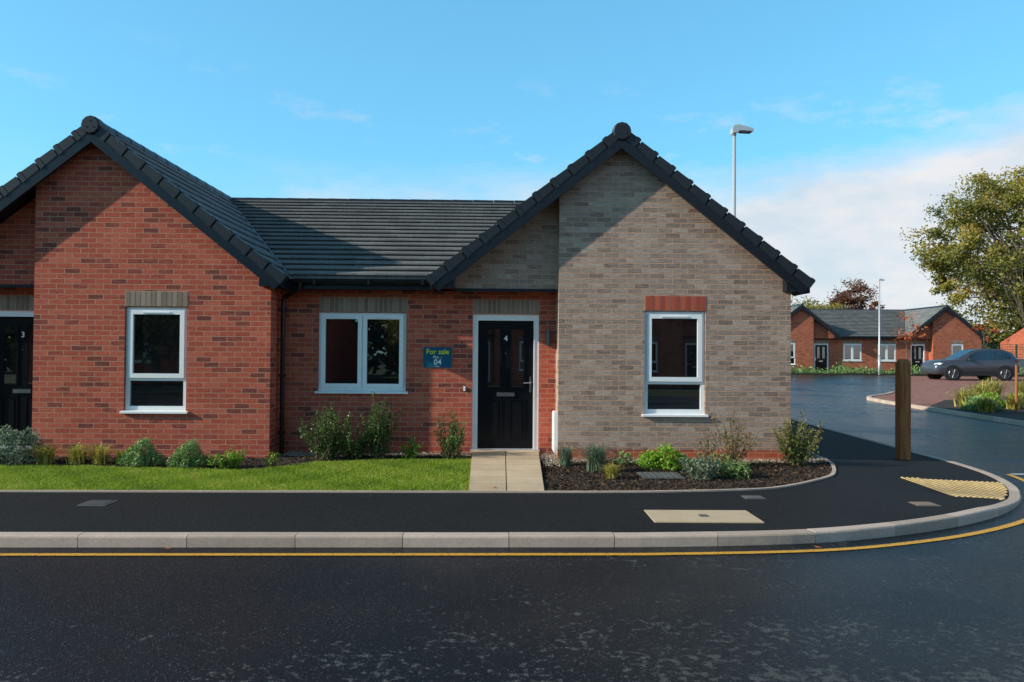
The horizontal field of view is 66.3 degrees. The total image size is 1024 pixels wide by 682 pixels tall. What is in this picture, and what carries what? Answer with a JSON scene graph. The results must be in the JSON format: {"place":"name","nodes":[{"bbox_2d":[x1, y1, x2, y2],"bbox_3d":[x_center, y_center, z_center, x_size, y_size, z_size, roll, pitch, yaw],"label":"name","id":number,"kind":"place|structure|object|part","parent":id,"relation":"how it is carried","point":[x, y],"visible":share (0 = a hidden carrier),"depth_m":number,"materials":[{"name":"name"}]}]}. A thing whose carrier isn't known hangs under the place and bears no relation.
{"place":"outdoors","nodes":[
{"label":"outdoors","id":0,"kind":"place"},
{"bbox_2d":[52,442,90,464],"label":"ornamental grass","id":1,"kind":"object","parent":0,"point":[75,457],"depth_m":10.59,"materials":[{"name":"plant"}]},
{"bbox_2d":[0,457,471,490],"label":"lawn","id":2,"kind":"structure","parent":0,"point":[415,469],"depth_m":9.75,"materials":[{"name":"plant"}]},
{"bbox_2d":[0,452,831,490],"bbox_3d":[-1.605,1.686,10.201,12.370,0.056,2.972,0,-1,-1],"label":"bark mulch","id":3,"kind":"object","parent":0,"point":[553,471],"visible":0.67,"depth_m":10.10,"materials":[{"name":"brown wood"}]},
{"bbox_2d":[0,425,45,465],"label":"shrub","id":4,"kind":"object","parent":3,"relation":"on","point":[8,452],"visible":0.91,"depth_m":10.54,"materials":[{"name":"green plant"}]},
{"bbox_2d":[26,441,63,464],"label":"ornamental grass","id":5,"kind":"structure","parent":3,"relation":"on","point":[45,455],"depth_m":10.58,"materials":[{"name":"green plant"}]},
{"bbox_2d":[75,442,125,464],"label":"ornamental grass","id":6,"kind":"object","parent":3,"relation":"on","point":[98,456],"depth_m":10.60,"materials":[{"name":"green plant"}]},
{"bbox_2d":[112,448,129,464],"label":"leafy plant","id":7,"kind":"object","parent":3,"relation":"on","point":[119,457],"visible":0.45,"depth_m":10.59,"materials":[{"name":"green plant"}]},
{"bbox_2d":[118,436,166,466],"bbox_3d":[-4.932,1.475,10.476,0.562,0.398,0.552,0,-1,-1],"label":"shrub","id":8,"kind":"object","parent":3,"relation":"on","point":[150,453],"visible":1,"depth_m":10.39,"materials":[{"name":"green plant"}]},
{"bbox_2d":[166,437,210,467],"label":"shrub","id":9,"kind":"object","parent":3,"relation":"on","point":[185,459],"visible":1,"depth_m":10.26,"materials":[{"name":"green plant"}]},
{"bbox_2d":[207,445,246,468],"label":"shrub","id":10,"kind":"object","parent":3,"relation":"on","point":[232,461],"visible":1,"depth_m":10.28,"materials":[{"name":"green plant"}]},
{"bbox_2d":[262,450,279,466],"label":"shrub","id":11,"kind":"object","parent":3,"relation":"on","point":[273,461],"visible":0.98,"depth_m":10.50,"materials":[{"name":"green plant"}]},
{"bbox_2d":[297,401,351,460],"bbox_3d":[-2.703,1.287,11.369,0.877,0.844,0.852,0,-1,-1],"label":"shrub","id":12,"kind":"object","parent":3,"relation":"on","point":[329,448],"visible":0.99,"depth_m":11.19,"materials":[{"name":"green plant"}]},
{"bbox_2d":[335,421,373,459],"bbox_3d":[-2.245,1.420,11.296,0.699,0.585,0.662,0,-1,-1],"label":"shrub","id":13,"kind":"object","parent":3,"relation":"on","point":[355,451],"visible":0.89,"depth_m":11.28,"materials":[{"name":"green plant"}]},
{"bbox_2d":[358,391,401,459],"bbox_3d":[-1.940,1.219,11.377,0.590,0.989,0.554,1,-1,-36],"label":"shrub","id":14,"kind":"object","parent":3,"relation":"on","point":[380,443],"visible":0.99,"depth_m":11.26,"materials":[{"name":"green plant"}]},
{"bbox_2d":[399,433,423,458],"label":"shrub","id":15,"kind":"object","parent":3,"relation":"on","point":[412,453],"visible":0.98,"depth_m":11.34,"materials":[{"name":"green plant"}]},
{"bbox_2d":[433,409,467,459],"bbox_3d":[-0.894,1.354,11.392,0.513,0.736,0.751,0,-1,-1],"label":"shrub","id":16,"kind":"object","parent":3,"relation":"on","point":[452,447],"visible":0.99,"depth_m":11.34,"materials":[{"name":"green plant"}]},
{"bbox_2d":[505,451,506,490],"bbox_3d":[-0.075,1.681,10.345,1.000,0.041,3.300,0,-1,-1],"label":"path bedding","id":17,"kind":"object","parent":3,"relation":"on","point":[505,468],"visible":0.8,"depth_m":10.14,"materials":[{"name":"grey concrete"}]},
{"bbox_2d":[554,446,579,465],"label":"lavender","id":18,"kind":"object","parent":3,"relation":"on","point":[566,455],"visible":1,"depth_m":10.80,"materials":[{"name":"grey plant"}]},
{"bbox_2d":[570,442,626,462],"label":"dry perennial","id":19,"kind":"object","parent":3,"relation":"on","point":[616,452],"visible":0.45,"depth_m":11.08,"materials":[{"name":"brown plant"}]},
{"bbox_2d":[579,442,624,472],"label":"lavender","id":20,"kind":"object","parent":3,"relation":"on","point":[595,458],"visible":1,"depth_m":10.22,"materials":[{"name":"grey plant"}]},
{"bbox_2d":[613,451,634,464],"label":"shrub","id":21,"kind":"object","parent":3,"relation":"on","point":[626,456],"visible":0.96,"depth_m":10.92,"materials":[{"name":"green plant"}]},
{"bbox_2d":[636,449,659,465],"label":"shrub","id":22,"kind":"object","parent":3,"relation":"on","point":[641,458],"visible":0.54,"depth_m":10.71,"materials":[{"name":"green plant"}]},
{"bbox_2d":[637,472,684,478],"bbox_3d":[1.872,1.695,9.896,0.520,0.020,0.460,0,-1,-1],"label":"drain grate","id":23,"kind":"object","parent":3,"relation":"on","point":[658,475],"visible":1,"depth_m":9.82,"materials":[{"name":"metal"}]},
{"bbox_2d":[636,442,692,470],"bbox_3d":[2.088,1.553,10.597,0.802,0.352,0.709,0,-1,35],"label":"shrub","id":24,"kind":"object","parent":3,"relation":"on","point":[662,453],"visible":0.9,"depth_m":10.48,"materials":[{"name":"green plant"}]},
{"bbox_2d":[678,452,722,480],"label":"perennial","id":25,"kind":"object","parent":3,"relation":"on","point":[701,470],"visible":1,"depth_m":9.73,"materials":[{"name":"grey plant"}]},
{"bbox_2d":[695,433,722,464],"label":"rose bush","id":26,"kind":"object","parent":3,"relation":"on","point":[706,452],"visible":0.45,"depth_m":10.64,"materials":[{"name":"brown plant"}]},
{"bbox_2d":[705,446,739,473],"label":"perennial","id":27,"kind":"object","parent":3,"relation":"on","point":[715,458],"visible":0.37,"depth_m":10.19,"materials":[{"name":"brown plant"}]},
{"bbox_2d":[704,409,758,465],"bbox_3d":[3.054,1.335,10.787,0.686,0.806,0.756,0,-1,-1],"label":"rose bush","id":28,"kind":"object","parent":3,"relation":"on","point":[734,446],"visible":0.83,"depth_m":10.84,"materials":[{"name":"green plant"}]},
{"bbox_2d":[717,456,753,478],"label":"perennial","id":29,"kind":"object","parent":3,"relation":"on","point":[740,470],"visible":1,"depth_m":9.83,"materials":[{"name":"green plant"}]},
{"bbox_2d":[770,412,823,465],"bbox_3d":[4.041,1.373,11.118,0.779,0.769,0.695,0,-1,-1],"label":"shrub","id":30,"kind":"object","parent":3,"relation":"on","point":[796,454],"visible":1,"depth_m":11.01,"materials":[{"name":"green plant"}]},
{"bbox_2d":[0,420,1008,532],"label":"pavement","id":31,"kind":"structure","parent":0,"point":[866,483],"depth_m":7.91,"materials":[{"name":"black asphalt"}]},
{"bbox_2d":[77,500,117,505],"bbox_3d":[-4.198,1.643,7.945,0.280,0.020,0.270,0,-1,-1],"label":"drain cover","id":32,"kind":"object","parent":31,"relation":"on","point":[97,502],"visible":1,"depth_m":7.92,"materials":[{"name":"metal"}]},
{"bbox_2d":[0,452,835,492],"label":"edging","id":33,"kind":"object","parent":31,"relation":"on","point":[832,473],"visible":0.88,"depth_m":8.66,"materials":[{"name":"concrete"}]},
{"bbox_2d":[644,510,763,522],"bbox_3d":[1.829,1.690,7.550,1.020,0.014,0.550,0,-1,-1],"label":"inspection cover","id":34,"kind":"object","parent":31,"relation":"on","point":[693,516],"visible":1,"depth_m":7.51,"materials":[{"name":"concrete"}]},
{"bbox_2d":[730,124,753,216],"bbox_3d":[6.439,-2.078,21.990,0.605,8.000,0.260,0,-1,-1],"label":"street lamp","id":35,"kind":"object","parent":31,"relation":"on","point":[739,129],"visible":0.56,"depth_m":21.98,"materials":[{"name":"metal"}]},
{"bbox_2d":[742,495,765,498],"bbox_3d":[2.623,1.702,8.527,0.220,0.020,0.180,0,-1,-1],"label":"drain cover","id":36,"kind":"object","parent":31,"relation":"on","point":[752,497],"visible":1,"depth_m":8.50,"materials":[{"name":"metal"}]},
{"bbox_2d":[895,359,910,459],"bbox_3d":[6.110,1.073,12.253,0.164,1.580,0.164,0,-1,-1],"label":"timber post","id":37,"kind":"object","parent":31,"relation":"on","point":[902,409],"visible":0.86,"depth_m":12.18,"materials":[{"name":"brown wood"}]},
{"bbox_2d":[909,502,939,505],"bbox_3d":[4.348,1.720,8.269,0.240,0.020,0.210,0,-1,-1],"label":"water cover","id":38,"kind":"object","parent":31,"relation":"on","point":[924,504],"visible":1,"depth_m":8.24,"materials":[{"name":"grey metal"}]},
{"bbox_2d":[901,477,1007,499],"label":"tactile paving","id":39,"kind":"structure","parent":31,"relation":"on","point":[981,489],"depth_m":9.57,"materials":[{"name":"beige concrete"}]},
{"bbox_2d":[469,450,543,490],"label":"path","id":40,"kind":"structure","parent":0,"point":[489,471],"depth_m":10.02,"materials":[{"name":"beige concrete"}]},
{"bbox_2d":[0,374,1023,681],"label":"road","id":41,"kind":"structure","parent":0,"point":[946,610],"depth_m":5.10,"materials":[{"name":"black asphalt"}]},
{"bbox_2d":[0,418,1021,546],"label":"kerb","id":42,"kind":"structure","parent":41,"relation":"on","point":[488,539],"depth_m":6.73,"materials":[{"name":"concrete"}]},
{"bbox_2d":[0,474,1023,555],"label":"yellow line","id":43,"kind":"object","parent":41,"relation":"on","point":[1021,521],"visible":1,"depth_m":6.46,"materials":[{"name":"paint"}]},
{"bbox_2d":[878,278,883,374],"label":"street lamp","id":44,"kind":"object","parent":41,"relation":"on","point":[879,356],"visible":1,"depth_m":49.95,"materials":[{"name":"metal"}]},
{"bbox_2d":[890,311,929,358],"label":"tree","id":45,"kind":"object","parent":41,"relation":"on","point":[906,338],"visible":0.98,"depth_m":49.85,"materials":[{"name":"red plant"}]},
{"bbox_2d":[867,392,1023,425],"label":"kerb","id":46,"kind":"structure","parent":41,"relation":"on","point":[974,415],"depth_m":20.88,"materials":[{"name":"concrete"}]},
{"bbox_2d":[970,320,1005,348],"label":"tree","id":47,"kind":"object","parent":41,"relation":"on","point":[994,330],"visible":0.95,"depth_m":50.94,"materials":[{"name":"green plant"}]},
{"bbox_2d":[0,0,1023,336],"label":"sky","id":48,"kind":"structure","parent":0,"point":[859,112],"materials":[{"name":"blue"}]},
{"bbox_2d":[277,452,827,464],"bbox_3d":[2.595,1.785,13.917,6.294,0.026,11.617,0,-1,43],"label":"gravel strip","id":49,"kind":"object","parent":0,"point":[420,455],"visible":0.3,"depth_m":11.65,"materials":[{"name":"grey gravel"}]},
{"bbox_2d":[285,451,827,465],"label":"gravel pebbles","id":50,"kind":"object","parent":49,"relation":"on","point":[583,459],"visible":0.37,"depth_m":11.50,"materials":[{"name":"grey gravel"}]},
{"bbox_2d":[600,462,623,478],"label":"ornamental grass","id":51,"kind":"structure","parent":0,"point":[611,471],"depth_m":9.67,"materials":[{"name":"green plant"}]},
{"bbox_2d":[791,373,1023,375],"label":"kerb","id":52,"kind":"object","parent":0,"point":[852,374],"depth_m":50.85,"materials":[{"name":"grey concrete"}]},
{"bbox_2d":[791,359,1023,374],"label":"border planting","id":53,"kind":"object","parent":52,"relation":"on","point":[810,369],"visible":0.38,"depth_m":52.07,"materials":[{"name":"green plant"}]},
{"bbox_2d":[873,376,1023,420],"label":"block paving","id":54,"kind":"structure","parent":0,"point":[926,391],"depth_m":32.08,"materials":[{"name":"red brick"}]},
{"bbox_2d":[920,348,1019,380],"bbox_3d":[23.515,1.219,40.363,4.342,1.683,2.033,0,-1,-1],"label":"parked car","id":55,"kind":"object","parent":54,"relation":"on","point":[984,364],"visible":0.97,"depth_m":39.53,"materials":[{"name":"grey paint"}]},
{"bbox_3d":[23.279,0.767,39.604,0.684,0.477,0.173,0,-1,-1],"label":"side window","id":56,"kind":"part","parent":55,"relation":"part of","materials":[{"name":"blue glass"}]},
{"bbox_3d":[24.053,0.723,39.626,0.750,0.472,0.180,0,-1,-1],"label":"side window","id":57,"kind":"part","parent":55,"relation":"part of","materials":[{"name":"blue glass"}]},
{"bbox_3d":[24.822,0.717,39.648,0.674,0.438,0.197,0,-1,-1],"label":"side window","id":58,"kind":"part","parent":55,"relation":"part of","materials":[{"name":"blue glass"}]},
{"bbox_2d":[929,397,1023,419],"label":"shrub bed","id":59,"kind":"object","parent":54,"relation":"on","point":[1003,412],"visible":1,"depth_m":21.00,"materials":[{"name":"brown soil"}]},
{"bbox_2d":[949,387,982,406],"bbox_3d":[12.852,1.558,22.146,1.594,0.626,1.367,0,-1,-1],"label":"phormium","id":60,"kind":"object","parent":59,"relation":"on","point":[961,395],"visible":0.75,"depth_m":22.17,"materials":[{"name":"plant"}]},
{"bbox_2d":[961,395,1002,410],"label":"shrub","id":61,"kind":"object","parent":59,"relation":"on","point":[973,405],"visible":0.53,"depth_m":21.07,"materials":[{"name":"green plant"}]},
{"bbox_2d":[963,380,1006,396],"bbox_3d":[14.143,1.532,23.643,1.546,0.704,1.708,0,-1,-1],"label":"phormium","id":62,"kind":"object","parent":59,"relation":"on","point":[984,388],"visible":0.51,"depth_m":23.50,"materials":[{"name":"green plant"}]},
{"bbox_2d":[969,396,1002,411],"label":"shrub","id":63,"kind":"object","parent":59,"relation":"on","point":[987,404],"visible":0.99,"depth_m":20.51,"materials":[{"name":"green plant"}]},
{"bbox_2d":[975,390,1005,406],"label":"shrub","id":64,"kind":"object","parent":59,"relation":"on","point":[987,394],"visible":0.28,"depth_m":22.41,"materials":[{"name":"green plant"}]},
{"bbox_2d":[968,377,1020,399],"bbox_3d":[15.160,1.486,24.771,1.720,0.810,1.840,1,-1,-22],"label":"phormium","id":65,"kind":"object","parent":59,"relation":"on","point":[997,389],"visible":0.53,"depth_m":24.66,"materials":[{"name":"plant"}]},
{"bbox_2d":[984,226,1023,412],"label":"tree","id":66,"kind":"object","parent":59,"relation":"on","point":[1021,315],"visible":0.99,"depth_m":20.51,"materials":[{"name":"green plant"}]},
{"bbox_2d":[997,392,1023,409],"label":"phormium","id":67,"kind":"object","parent":59,"relation":"on","point":[1010,402],"visible":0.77,"depth_m":21.53,"materials":[{"name":"plant"}]},
{"bbox_2d":[1009,382,1023,393],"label":"phormium","id":68,"kind":"object","parent":59,"relation":"on","point":[1022,388],"visible":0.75,"depth_m":25.08,"materials":[{"name":"green plant"}]},
{"bbox_2d":[1012,379,1023,392],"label":"phormium","id":69,"kind":"object","parent":59,"relation":"on","point":[1019,383],"visible":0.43,"depth_m":25.98,"materials":[{"name":"plant"}]},
{"bbox_3d":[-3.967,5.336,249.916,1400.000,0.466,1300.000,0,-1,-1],"label":"ground","id":70,"kind":"structure","parent":0,"visible":0},
{"bbox_2d":[0,115,348,457],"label":"bungalow","id":71,"kind":"object","parent":70,"relation":"on","point":[141,294],"visible":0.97,"depth_m":11.43,"materials":[{"name":"red brick"}]},
{"bbox_2d":[0,310,33,449],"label":"door","id":72,"kind":"structure","parent":71,"relation":"in","point":[16,326],"depth_m":12.00,"materials":[{"name":"black plastic"}]},
{"bbox_2d":[119,307,187,413],"bbox_3d":[-5.193,0.279,11.451,0.970,1.548,0.170,0,-1,-1],"label":"window","id":73,"kind":"structure","parent":71,"relation":"in","point":[156,337],"depth_m":11.47,"materials":[{"name":"white plastic"}]},
{"bbox_2d":[278,122,815,459],"bbox_3d":[0.365,-0.532,17.045,7.898,5.125,11.547,0,-1,-1],"label":"bungalow","id":74,"kind":"object","parent":70,"relation":"on","point":[622,286],"visible":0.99,"depth_m":11.59,"materials":[{"name":"grey brick"}]},
{"bbox_2d":[314,312,407,393],"bbox_3d":[-2.299,0.183,12.049,1.415,1.243,0.170,0,-1,-1],"label":"window","id":75,"kind":"structure","parent":74,"relation":"in","point":[360,352],"depth_m":12.06,"materials":[{"name":"white plastic"}]},
{"bbox_2d":[423,347,451,367],"bbox_3d":[-1.140,0.249,12.018,0.432,0.312,0.011,0,-1,-1],"label":"for sale sign","id":76,"kind":"object","parent":74,"relation":"attached to","point":[437,357],"visible":1,"depth_m":12.02,"materials":[{"name":"blue plastic"}]},
{"bbox_2d":[470,314,539,452],"bbox_3d":[-0.100,0.652,12.091,1.060,2.125,0.160,0,-1,-1],"label":"door","id":77,"kind":"structure","parent":74,"relation":"in","point":[505,370],"depth_m":12.12,"materials":[{"name":"black plastic"}]},
{"bbox_2d":[642,311,707,416],"bbox_3d":[2.396,0.338,11.571,0.970,1.548,0.170,0,-1,-1],"label":"window","id":78,"kind":"structure","parent":74,"relation":"in","point":[674,341],"depth_m":11.59,"materials":[{"name":"white plastic"}]},
{"bbox_2d":[792,300,827,308],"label":"tree","id":79,"kind":"object","parent":70,"relation":"on","point":[810,306],"visible":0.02,"depth_m":79.55,"materials":[{"name":"green plant"}]},
{"bbox_2d":[791,295,853,308],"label":"tree","id":80,"kind":"object","parent":70,"relation":"on","point":[836,306],"visible":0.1,"depth_m":84.09,"materials":[{"name":"green plant"}]},
{"bbox_2d":[791,303,871,371],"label":"bungalow","id":81,"kind":"object","parent":70,"relation":"on","point":[821,339],"visible":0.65,"depth_m":55.11,"materials":[{"name":"red brick"}]},
{"bbox_2d":[791,343,795,364],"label":"window","id":82,"kind":"structure","parent":81,"relation":"in","point":[792,344],"depth_m":54.56,"materials":[{"name":"white plastic"}]},
{"bbox_2d":[814,343,827,370],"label":"door","id":83,"kind":"structure","parent":81,"relation":"in","point":[820,350],"depth_m":55.17,"materials":[{"name":"black"}]},
{"bbox_2d":[843,344,861,360],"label":"window","id":84,"kind":"structure","parent":81,"relation":"in","point":[852,352],"depth_m":55.17,"materials":[{"name":"white plastic"}]},
{"bbox_2d":[823,277,884,308],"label":"tree","id":85,"kind":"object","parent":70,"relation":"on","point":[848,298],"visible":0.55,"depth_m":85.13,"materials":[{"name":"brown plant"}]},
{"bbox_2d":[839,305,987,370],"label":"bungalow","id":86,"kind":"object","parent":70,"relation":"on","point":[949,331],"visible":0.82,"depth_m":55.16,"materials":[{"name":"red brick"}]},
{"bbox_2d":[877,344,895,361],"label":"window","id":87,"kind":"structure","parent":86,"relation":"in","point":[887,351],"depth_m":55.21,"materials":[{"name":"white plastic"}]},
{"bbox_2d":[911,344,924,369],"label":"door","id":88,"kind":"structure","parent":86,"relation":"in","point":[917,353],"depth_m":55.28,"materials":[{"name":"black plastic"}]},
{"bbox_2d":[951,344,962,354],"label":"window","id":89,"kind":"structure","parent":86,"relation":"in","point":[955,348],"depth_m":54.74,"materials":[{"name":"white plastic"}]},
{"bbox_2d":[900,165,1023,342],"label":"tree","id":90,"kind":"object","parent":70,"relation":"on","point":[965,263],"visible":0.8,"depth_m":74.46,"materials":[{"name":"green plant"}]},
{"bbox_2d":[949,306,1013,348],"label":"distant woodland","id":91,"kind":"object","parent":70,"relation":"on","point":[984,331],"visible":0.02,"depth_m":99.83,"materials":[{"name":"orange plant"}]},
{"bbox_2d":[985,344,1023,358],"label":"fence","id":92,"kind":"object","parent":70,"relation":"on","point":[1017,349],"visible":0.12,"depth_m":62.67,"materials":[{"name":"brown wood"}]},
{"bbox_2d":[999,327,1023,358],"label":"bungalow","id":93,"kind":"object","parent":70,"relation":"on","point":[1017,337],"visible":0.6,"depth_m":71.09,"materials":[{"name":"orange"}]},
{"bbox_2d":[1019,359,1023,371],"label":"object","id":94,"kind":"structure","parent":70,"relation":"on","point":[1021,362],"depth_m":59.40,"materials":[{"name":"concrete"}]}
]}

